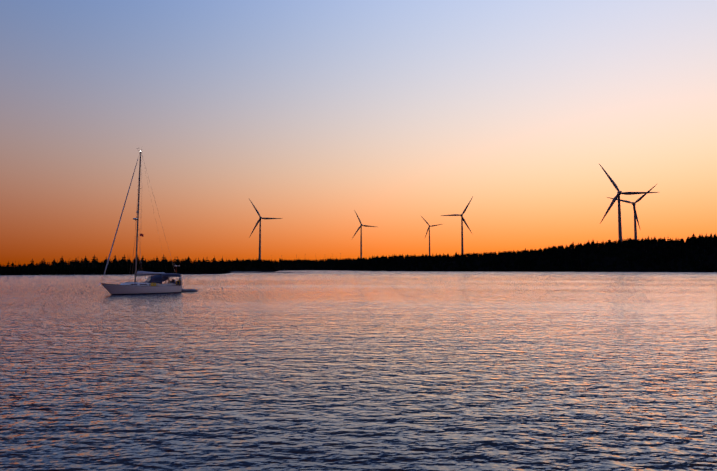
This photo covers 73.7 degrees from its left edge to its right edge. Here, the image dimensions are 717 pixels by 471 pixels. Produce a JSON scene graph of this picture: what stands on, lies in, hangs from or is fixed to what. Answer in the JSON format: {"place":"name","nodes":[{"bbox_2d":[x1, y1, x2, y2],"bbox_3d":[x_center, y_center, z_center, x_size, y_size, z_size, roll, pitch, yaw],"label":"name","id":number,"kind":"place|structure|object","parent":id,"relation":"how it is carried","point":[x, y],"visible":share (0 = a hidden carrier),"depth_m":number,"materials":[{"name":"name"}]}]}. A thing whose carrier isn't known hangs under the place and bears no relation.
{"place":"outdoors","nodes":[
{"label":"outdoors","id":0,"kind":"place"},
{"bbox_2d":[0,270,716,470],"bbox_3d":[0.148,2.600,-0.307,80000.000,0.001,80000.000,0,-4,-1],"label":"water","id":1,"kind":"structure","parent":0,"point":[318,370],"depth_m":12.08,"materials":[{"name":"blue liquid"}]},
{"bbox_2d":[87,149,181,294],"bbox_3d":[-23.324,-1.561,50.178,10.113,16.176,2.647,4,-6,-44],"label":"sailboat","id":2,"kind":"object","parent":1,"relation":"on","point":[150,285],"visible":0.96,"depth_m":50.08,"materials":[{"name":"white plastic"}]},
{"bbox_2d":[181,288,197,291],"bbox_3d":[-19.678,6.260,55.059,2.260,0.526,1.276,1,-4,-16],"label":"dinghy","id":3,"kind":"object","parent":1,"relation":"on","point":[188,290],"visible":0.79,"depth_m":54.58,"materials":[{"name":"grey"}]},
{"bbox_2d":[0,0,716,266],"label":"sky","id":4,"kind":"structure","parent":0,"point":[314,113],"materials":[{"name":"orange"}]},
{"bbox_2d":[0,233,716,274],"bbox_3d":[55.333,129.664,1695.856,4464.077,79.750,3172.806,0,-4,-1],"label":"shore terrain","id":5,"kind":"structure","parent":0,"point":[610,260],"depth_m":428.03,"materials":[{"name":"black plant"}]},
{"bbox_2d":[249,199,282,259],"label":"turbine","id":6,"kind":"object","parent":5,"relation":"on","point":[260,217],"visible":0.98,"depth_m":832.20,"materials":[{"name":"paint"}]},
{"bbox_2d":[231,270,350,272],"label":"shore rocks","id":7,"kind":"object","parent":5,"relation":"on","point":[270,272],"visible":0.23,"depth_m":315.65,"materials":[{"name":"stone"}]},
{"bbox_2d":[351,210,374,257],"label":"turbine","id":8,"kind":"object","parent":5,"relation":"on","point":[361,225],"visible":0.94,"depth_m":1070.05,"materials":[{"name":"paint"}]},
{"bbox_2d":[421,216,441,254],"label":"turbine","id":9,"kind":"object","parent":5,"relation":"on","point":[429,232],"visible":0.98,"depth_m":1331.86,"materials":[{"name":"paint"}]},
{"bbox_2d":[441,197,472,253],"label":"turbine","id":10,"kind":"object","parent":5,"relation":"on","point":[462,220],"visible":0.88,"depth_m":852.79,"materials":[{"name":"paint"}]},
{"bbox_2d":[599,164,658,240],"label":"turbine","id":11,"kind":"object","parent":5,"relation":"on","point":[619,192],"visible":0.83,"depth_m":530.26,"materials":[{"name":"paint"}]},
{"bbox_2d":[607,184,656,240],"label":"turbine","id":12,"kind":"object","parent":5,"relation":"on","point":[635,215],"visible":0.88,"depth_m":695.70,"materials":[{"name":"paint"}]}
]}

